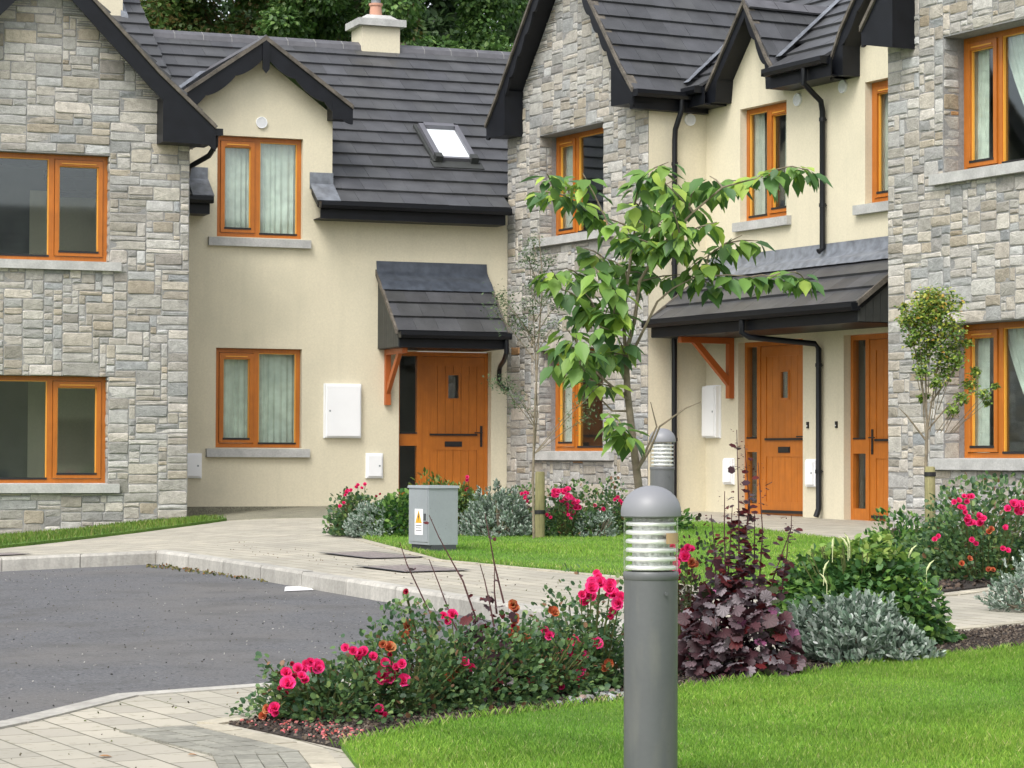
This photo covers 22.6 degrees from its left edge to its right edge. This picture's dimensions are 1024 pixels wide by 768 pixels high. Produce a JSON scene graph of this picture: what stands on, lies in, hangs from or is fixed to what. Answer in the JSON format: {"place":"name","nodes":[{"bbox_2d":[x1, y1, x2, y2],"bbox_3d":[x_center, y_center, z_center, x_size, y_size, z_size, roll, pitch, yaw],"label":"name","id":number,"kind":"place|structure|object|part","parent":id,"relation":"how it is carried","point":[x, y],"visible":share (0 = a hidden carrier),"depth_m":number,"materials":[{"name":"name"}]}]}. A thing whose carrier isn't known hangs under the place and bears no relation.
{"place":"outdoors","nodes":[
{"label":"outdoors","id":0,"kind":"place"},
{"bbox_2d":[0,514,227,548],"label":"verge grass","id":1,"kind":"structure","parent":0,"point":[17,537],"depth_m":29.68,"materials":[{"name":"green plant"}]},
{"bbox_2d":[187,505,405,520],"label":"gravel path","id":2,"kind":"structure","parent":0,"point":[309,512],"depth_m":33.34,"materials":[{"name":"beige gravel"}]},
{"bbox_2d":[0,564,622,720],"bbox_3d":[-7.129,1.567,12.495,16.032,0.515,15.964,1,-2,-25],"label":"road","id":3,"kind":"structure","parent":0,"point":[48,642],"depth_m":15.69,"materials":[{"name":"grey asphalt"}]},
{"bbox_2d":[146,562,267,581],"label":"kerb weeds","id":4,"kind":"object","parent":3,"relation":"on","point":[189,570],"visible":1,"depth_m":21.76,"materials":[{"name":"green plant"}]},
{"bbox_2d":[285,586,312,590],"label":"paper litter","id":5,"kind":"object","parent":3,"relation":"on","point":[294,588],"visible":0.93,"depth_m":19.46,"materials":[{"name":"white paper"}]},
{"bbox_2d":[146,0,510,352],"label":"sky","id":6,"kind":"structure","parent":0,"point":[146,0],"materials":[{"name":"white"}]},
{"bbox_2d":[0,505,1023,767],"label":"pavement","id":7,"kind":"structure","parent":0,"point":[84,737],"depth_m":18.09,"materials":[{"name":"beige concrete"}]},
{"bbox_2d":[0,552,27,554],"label":"manhole cover","id":8,"kind":"object","parent":7,"relation":"on","point":[12,553],"visible":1,"depth_m":23.35,"materials":[{"name":"metal"}]},
{"bbox_2d":[19,698,234,767],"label":"debris","id":9,"kind":"object","parent":7,"relation":"on","point":[115,727],"visible":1,"depth_m":9.87,"materials":[{"name":"brown plant"}]},
{"bbox_2d":[119,729,240,767],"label":"grey setts","id":10,"kind":"structure","parent":7,"relation":"on","point":[224,759],"depth_m":9.06,"materials":[{"name":"grey stone"}]},
{"bbox_2d":[139,727,263,767],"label":"grey setts","id":11,"kind":"structure","parent":7,"relation":"on","point":[247,758],"depth_m":9.04,"materials":[{"name":"grey stone"}]},
{"bbox_2d":[157,726,286,767],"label":"grey setts","id":12,"kind":"structure","parent":7,"relation":"on","point":[268,758],"depth_m":9.08,"materials":[{"name":"grey stone"}]},
{"bbox_2d":[177,725,309,767],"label":"grey setts","id":13,"kind":"structure","parent":7,"relation":"on","point":[291,758],"depth_m":9.07,"materials":[{"name":"grey stone"}]},
{"bbox_2d":[197,707,304,723],"bbox_3d":[-0.660,1.327,10.519,0.175,0.058,1.773,-1,-2,37],"label":"paving edging","id":14,"kind":"object","parent":7,"relation":"on","point":[224,720],"visible":0.09,"depth_m":9.89,"materials":[{"name":"beige concrete"}]},
{"bbox_2d":[194,723,341,767],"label":"paving edging","id":15,"kind":"object","parent":7,"relation":"on","point":[315,757],"visible":0.58,"depth_m":9.12,"materials":[{"name":"beige concrete"}]},
{"bbox_2d":[0,550,623,728],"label":"kerb","id":16,"kind":"structure","parent":7,"relation":"on","point":[358,587],"depth_m":19.14,"materials":[{"name":"concrete"}]},
{"bbox_2d":[320,551,424,557],"bbox_3d":[-1.225,1.477,22.167,0.540,0.020,1.060,1,-2,-28],"label":"manhole cover","id":17,"kind":"object","parent":7,"relation":"on","point":[376,554],"visible":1,"depth_m":22.21,"materials":[{"name":"metal"}]},
{"bbox_2d":[217,545,602,693],"bbox_3d":[-0.339,1.431,17.991,3.363,0.191,13.864,0,-2,-7],"label":"debris","id":18,"kind":"object","parent":7,"relation":"on","point":[395,573],"visible":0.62,"depth_m":20.36,"materials":[{"name":"brown plant"}]},
{"bbox_2d":[357,564,470,571],"bbox_3d":[-0.785,1.448,20.167,0.600,0.018,0.900,1,-2,-28],"label":"manhole cover","id":19,"kind":"object","parent":7,"relation":"on","point":[403,567],"visible":0.96,"depth_m":20.20,"materials":[{"name":"metal"}]},
{"bbox_2d":[229,627,1023,748],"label":"soil bed","id":20,"kind":"object","parent":7,"relation":"on","point":[292,736],"visible":0.12,"depth_m":9.76,"materials":[{"name":"brown soil"}]},
{"bbox_2d":[240,718,364,739],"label":"fallen petals","id":21,"kind":"object","parent":20,"relation":"on","point":[322,731],"visible":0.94,"depth_m":9.55,"materials":[{"name":"plant"}]},
{"bbox_2d":[225,643,432,723],"bbox_3d":[-0.731,1.171,9.977,0.846,0.321,0.614,-1,-2,31],"label":"rose bush","id":22,"kind":"object","parent":20,"relation":"on","point":[295,696],"visible":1,"depth_m":9.88,"materials":[{"name":"green plant"}]},
{"bbox_2d":[306,592,501,717],"bbox_3d":[-0.467,1.087,10.263,0.801,0.499,0.710,1,-2,-37],"label":"rose bush","id":23,"kind":"object","parent":20,"relation":"on","point":[390,648],"visible":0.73,"depth_m":10.15,"materials":[{"name":"green plant"}]},
{"bbox_2d":[399,515,533,701],"bbox_3d":[-0.188,0.927,10.597,0.574,0.789,0.246,0,-2,0],"label":"purple leaved plant","id":24,"kind":"object","parent":20,"relation":"on","point":[467,619],"visible":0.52,"depth_m":10.56,"materials":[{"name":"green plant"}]},
{"bbox_2d":[385,588,563,707],"bbox_3d":[-0.162,1.085,10.521,0.745,0.514,0.627,0,-2,0],"label":"rose bush","id":25,"kind":"object","parent":20,"relation":"on","point":[502,693],"visible":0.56,"depth_m":10.40,"materials":[{"name":"green plant"}]},
{"bbox_2d":[469,599,619,698],"bbox_3d":[0.089,1.125,10.819,0.738,0.442,0.649,0,-2,0],"label":"rose bush","id":26,"kind":"object","parent":20,"relation":"on","point":[564,664],"visible":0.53,"depth_m":10.77,"materials":[{"name":"green plant"}]},
{"bbox_2d":[504,563,623,691],"bbox_3d":[0.303,1.071,11.216,0.722,0.564,0.675,-1,-2,43],"label":"rose bush","id":27,"kind":"object","parent":20,"relation":"on","point":[596,582],"visible":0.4,"depth_m":11.04,"materials":[{"name":"green plant"}]},
{"bbox_2d":[555,688,623,703],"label":"pebbles","id":28,"kind":"object","parent":20,"relation":"on","point":[584,697],"visible":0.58,"depth_m":10.60,"materials":[{"name":"grey stone"}]},
{"bbox_2d":[229,624,1023,744],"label":"bark chips","id":29,"kind":"object","parent":20,"relation":"on","point":[996,631],"visible":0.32,"depth_m":10.15,"materials":[{"name":"brown bark"}]},
{"bbox_2d":[519,162,833,488],"bbox_3d":[0.722,0.188,11.501,1.397,2.335,0.732,0,-2,0],"label":"young tree","id":30,"kind":"object","parent":20,"relation":"on","point":[608,357],"visible":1,"depth_m":11.42,"materials":[{"name":"green plant"}]},
{"bbox_2d":[670,513,735,663],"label":"rose bush","id":31,"kind":"object","parent":20,"relation":"on","point":[685,599],"visible":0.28,"depth_m":12.11,"materials":[{"name":"green plant"}]},
{"bbox_2d":[678,429,806,679],"bbox_3d":[1.028,0.787,11.722,0.653,1.167,0.606,0,-2,0],"label":"purple leaved plant","id":32,"kind":"object","parent":20,"relation":"on","point":[745,621],"visible":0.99,"depth_m":11.63,"materials":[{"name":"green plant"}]},
{"bbox_2d":[779,586,945,663],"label":"grey leaved shrub","id":33,"kind":"object","parent":20,"relation":"on","point":[866,625],"visible":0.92,"depth_m":12.32,"materials":[{"name":"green plant"}]},
{"bbox_2d":[763,530,967,644],"bbox_3d":[1.855,1.091,13.627,1.090,0.631,1.001,-1,-2,42],"label":"green shrub","id":34,"kind":"object","parent":20,"relation":"on","point":[861,568],"visible":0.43,"depth_m":13.46,"materials":[{"name":"green plant"}]},
{"bbox_2d":[649,428,675,564],"bbox_3d":[1.037,0.917,17.681,0.187,1.222,0.187,0,-2,0],"label":"bollard light","id":35,"kind":"object","parent":7,"relation":"on","point":[662,468],"visible":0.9,"depth_m":17.63,"materials":[{"name":"paint"}]},
{"bbox_2d":[354,539,1005,596],"bbox_3d":[0.370,1.486,20.942,2.548,0.153,9.123,2,-2,-39],"label":"paving edging","id":36,"kind":"object","parent":7,"relation":"on","point":[581,573],"visible":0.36,"depth_m":20.59,"materials":[{"name":"grey concrete"}]},
{"bbox_2d":[641,0,887,520],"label":"rendered house","id":37,"kind":"structure","parent":7,"relation":"on","point":[797,399],"depth_m":31.62,"materials":[{"name":"beige paint"}]},
{"bbox_2d":[732,102,791,231],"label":"window","id":38,"kind":"structure","parent":37,"relation":"in","point":[767,125],"depth_m":32.96,"materials":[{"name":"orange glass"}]},
{"bbox_2d":[746,345,802,515],"bbox_3d":[3.344,0.588,32.336,0.119,2.141,1.371,1,-2,-28],"label":"door","id":39,"kind":"structure","parent":37,"relation":"in","point":[781,418],"depth_m":32.27,"materials":[{"name":"orange wood"}]},
{"bbox_2d":[852,80,887,214],"bbox_3d":[4.501,-2.824,30.222,0.305,1.580,1.500,1,-2,-28],"label":"window","id":40,"kind":"structure","parent":37,"relation":"in","point":[879,203],"depth_m":30.54,"materials":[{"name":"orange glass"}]},
{"bbox_2d":[853,339,887,520],"bbox_3d":[4.437,0.542,30.262,0.119,2.161,1.381,1,-2,-28],"label":"door","id":41,"kind":"structure","parent":37,"relation":"in","point":[878,437],"depth_m":30.45,"materials":[{"name":"orange wood"}]},
{"bbox_2d":[890,530,1022,592],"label":"soil bed","id":42,"kind":"object","parent":7,"relation":"on","point":[969,586],"visible":0.06,"depth_m":18.08,"materials":[{"name":"brown soil"}]},
{"bbox_2d":[859,504,929,554],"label":"green shrub","id":43,"kind":"object","parent":42,"relation":"on","point":[905,530],"visible":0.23,"depth_m":21.13,"materials":[{"name":"green plant"}]},
{"bbox_2d":[924,466,935,527],"bbox_3d":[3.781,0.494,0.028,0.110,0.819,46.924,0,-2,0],"label":"tree stake","id":44,"kind":"object","parent":42,"relation":"on","point":[929,473],"visible":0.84,"depth_m":23.39,"materials":[{"name":"brown wood"}]},
{"bbox_2d":[893,283,1000,493],"bbox_3d":[3.978,0.239,23.527,0.979,2.338,0.526,0,-2,0],"label":"young tree","id":45,"kind":"object","parent":42,"relation":"on","point":[930,301],"visible":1,"depth_m":23.48,"materials":[{"name":"green plant"}]},
{"bbox_2d":[880,528,1021,590],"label":"bark chips","id":46,"kind":"object","parent":42,"relation":"on","point":[945,585],"visible":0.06,"depth_m":18.40,"materials":[{"name":"brown plant"}]},
{"bbox_2d":[892,470,1023,580],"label":"rose bush","id":47,"kind":"object","parent":42,"relation":"on","point":[941,540],"visible":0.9,"depth_m":18.99,"materials":[{"name":"green plant"}]},
{"bbox_2d":[955,620,1023,630],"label":"paving edging","id":48,"kind":"object","parent":7,"relation":"on","point":[989,625],"visible":0.22,"depth_m":14.69,"materials":[{"name":"beige concrete"}]},
{"bbox_2d":[974,550,1023,611],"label":"grey leaved shrub","id":49,"kind":"object","parent":7,"relation":"on","point":[1010,601],"visible":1,"depth_m":15.83,"materials":[{"name":"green plant"}]},
{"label":"soil bed","id":50,"kind":"structure","parent":7,"relation":"on","visible":0},
{"bbox_2d":[322,482,381,535],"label":"rose bush","id":51,"kind":"object","parent":50,"relation":"on","point":[349,502],"visible":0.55,"depth_m":25.98,"materials":[{"name":"green plant"}]},
{"bbox_2d":[342,500,408,538],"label":"grey leaved shrub","id":52,"kind":"object","parent":50,"relation":"on","point":[351,527],"visible":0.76,"depth_m":25.48,"materials":[{"name":"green plant"}]},
{"bbox_2d":[360,488,408,536],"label":"green shrub","id":53,"kind":"object","parent":50,"relation":"on","point":[393,502],"visible":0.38,"depth_m":25.41,"materials":[{"name":"green plant"}]},
{"bbox_2d":[408,467,504,530],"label":"green shrub","id":54,"kind":"object","parent":50,"relation":"on","point":[461,488],"visible":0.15,"depth_m":26.95,"materials":[{"name":"green plant"}]},
{"bbox_2d":[458,478,531,536],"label":"grey leaved shrub","id":55,"kind":"object","parent":50,"relation":"on","point":[516,511],"visible":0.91,"depth_m":25.62,"materials":[{"name":"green plant"}]},
{"bbox_2d":[458,475,563,530],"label":"shrub","id":56,"kind":"object","parent":50,"relation":"on","point":[525,497],"visible":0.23,"depth_m":26.77,"materials":[{"name":"green plant"}]},
{"bbox_2d":[402,505,621,535],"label":"bark chips","id":57,"kind":"object","parent":50,"relation":"on","point":[527,506],"visible":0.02,"depth_m":33.15,"materials":[{"name":"brown plant"}]},
{"bbox_2d":[573,471,631,533],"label":"rose bush","id":58,"kind":"object","parent":50,"relation":"on","point":[620,520],"visible":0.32,"depth_m":26.35,"materials":[{"name":"green plant"}]},
{"bbox_2d":[362,519,941,593],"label":"lawn","id":59,"kind":"structure","parent":0,"point":[570,558],"depth_m":22.02,"materials":[{"name":"plant"}]},
{"bbox_2d":[407,485,458,550],"bbox_3d":[-0.704,1.258,22.818,0.311,0.708,0.434,1,-2,-28],"label":"utility cabinet","id":60,"kind":"object","parent":59,"relation":"on","point":[438,504],"visible":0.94,"depth_m":22.66,"materials":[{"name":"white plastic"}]},
{"bbox_3d":[-0.835,1.169,22.751,0.014,0.460,0.370,1,-2,-28],"label":"cabinet door","id":61,"kind":"part","parent":60,"relation":"part of","materials":[{"name":"grey metal"}]},
{"bbox_2d":[535,472,544,537],"bbox_3d":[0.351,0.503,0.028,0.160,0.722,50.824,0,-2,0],"label":"tree stake","id":62,"kind":"object","parent":59,"relation":"on","point":[540,504],"visible":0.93,"depth_m":25.34,"materials":[{"name":"brown wood"}]},
{"bbox_2d":[478,231,608,537],"bbox_3d":[0.307,0.009,25.200,1.320,3.099,0.736,0,-2,0],"label":"sapling","id":63,"kind":"object","parent":59,"relation":"on","point":[524,328],"visible":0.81,"depth_m":25.19,"materials":[{"name":"green plant"}]},
{"bbox_2d":[530,478,607,536],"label":"rose bush","id":64,"kind":"object","parent":59,"relation":"on","point":[567,505],"visible":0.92,"depth_m":25.53,"materials":[{"name":"green plant"}]},
{"bbox_2d":[572,509,619,537],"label":"grey leaved shrub","id":65,"kind":"object","parent":59,"relation":"on","point":[601,519],"visible":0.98,"depth_m":25.50,"materials":[{"name":"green plant"}]},
{"bbox_2d":[674,508,696,530],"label":"green shrub","id":66,"kind":"object","parent":59,"relation":"on","point":[686,517],"visible":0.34,"depth_m":27.20,"materials":[{"name":"green plant"}]},
{"bbox_2d":[328,641,1023,767],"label":"lawn","id":67,"kind":"structure","parent":0,"point":[343,749],"depth_m":9.90,"materials":[{"name":"plant"}]},
{"bbox_2d":[621,485,680,767],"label":"bollard light","id":68,"kind":"object","parent":67,"relation":"on","point":[650,578],"visible":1,"depth_m":7.81,"materials":[{"name":"paint"}]},
{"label":"ground","id":69,"kind":"structure","parent":0,"visible":0},
{"bbox_2d":[0,0,222,533],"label":"stone house","id":70,"kind":"structure","parent":69,"relation":"on","point":[88,85],"depth_m":33.06,"materials":[{"name":"grey stone"}]},
{"bbox_2d":[0,375,119,492],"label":"window","id":71,"kind":"structure","parent":70,"relation":"in","point":[13,389],"depth_m":33.05,"materials":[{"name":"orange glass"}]},
{"bbox_2d":[0,152,121,270],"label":"window","id":72,"kind":"structure","parent":70,"relation":"in","point":[16,183],"depth_m":33.14,"materials":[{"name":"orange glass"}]},
{"bbox_2d":[146,0,263,35],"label":"broadleaf tree","id":73,"kind":"object","parent":69,"relation":"on","point":[238,26],"visible":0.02,"depth_m":55.33,"materials":[{"name":"green plant"}]},
{"bbox_2d":[27,0,511,515],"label":"rendered house","id":74,"kind":"structure","parent":69,"relation":"on","point":[349,210],"depth_m":35.79,"materials":[{"name":"painted render"},{"name":"slate tile"},{"name":"orange timber"}]},
{"bbox_2d":[206,348,309,456],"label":"window","id":75,"kind":"structure","parent":74,"relation":"in","point":[258,390],"depth_m":35.52,"materials":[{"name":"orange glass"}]},
{"bbox_2d":[208,136,310,248],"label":"window","id":76,"kind":"structure","parent":74,"relation":"in","point":[259,179],"depth_m":35.60,"materials":[{"name":"orange glass"}]},
{"bbox_2d":[400,356,483,496],"bbox_3d":[-0.992,0.647,36.496,1.286,2.071,0.119,1,-2,-21],"label":"door","id":77,"kind":"structure","parent":74,"relation":"in","point":[452,428],"depth_m":36.57,"materials":[{"name":"orange wood"}]},
{"bbox_2d":[413,122,483,169],"bbox_3d":[-0.948,-3.498,37.605,0.780,0.782,1.045,1,-2,-21],"label":"roof window","id":78,"kind":"structure","parent":74,"relation":"in","point":[446,146],"depth_m":37.51,"materials":[{"name":"glass"}]},
{"bbox_2d":[140,0,427,45],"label":"broadleaf tree","id":79,"kind":"object","parent":69,"relation":"on","point":[167,21],"visible":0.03,"depth_m":54.95,"materials":[{"name":"green plant"}]},
{"bbox_2d":[196,0,422,24],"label":"broadleaf tree","id":80,"kind":"object","parent":69,"relation":"on","point":[227,6],"depth_m":64.18,"materials":[{"name":"green plant"}]},
{"bbox_2d":[221,0,520,46],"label":"broadleaf tree","id":81,"kind":"object","parent":69,"relation":"on","point":[445,12],"depth_m":67.46,"materials":[{"name":"green plant"}]},
{"bbox_2d":[256,0,528,351],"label":"broadleaf tree","id":82,"kind":"object","parent":69,"relation":"on","point":[285,20],"visible":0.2,"depth_m":52.63,"materials":[{"name":"green plant"}]},
{"bbox_2d":[407,0,527,201],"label":"broadleaf tree","id":83,"kind":"object","parent":69,"relation":"on","point":[436,22],"visible":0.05,"depth_m":64.93,"materials":[{"name":"green plant"}]},
{"bbox_2d":[484,0,879,511],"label":"stone house","id":84,"kind":"structure","parent":69,"relation":"on","point":[590,89],"depth_m":34.70,"materials":[{"name":"grey stone"}]},
{"bbox_2d":[528,349,613,459],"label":"window","id":85,"kind":"structure","parent":84,"relation":"in","point":[583,446],"depth_m":35.87,"materials":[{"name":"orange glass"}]},
{"bbox_2d":[529,117,648,247],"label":"window","id":86,"kind":"structure","parent":84,"relation":"in","point":[577,154],"depth_m":35.97,"materials":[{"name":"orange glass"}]},
{"bbox_2d":[859,0,1023,535],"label":"stone house","id":87,"kind":"structure","parent":69,"relation":"on","point":[956,145],"depth_m":27.45,"materials":[{"name":"grey stone"}]},
{"bbox_2d":[928,26,1023,185],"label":"window","id":88,"kind":"structure","parent":87,"relation":"in","point":[993,62],"depth_m":27.38,"materials":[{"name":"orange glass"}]},
{"bbox_2d":[929,321,1023,469],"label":"window","id":89,"kind":"structure","parent":87,"relation":"in","point":[993,435],"depth_m":27.26,"materials":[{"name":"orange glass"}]}
]}

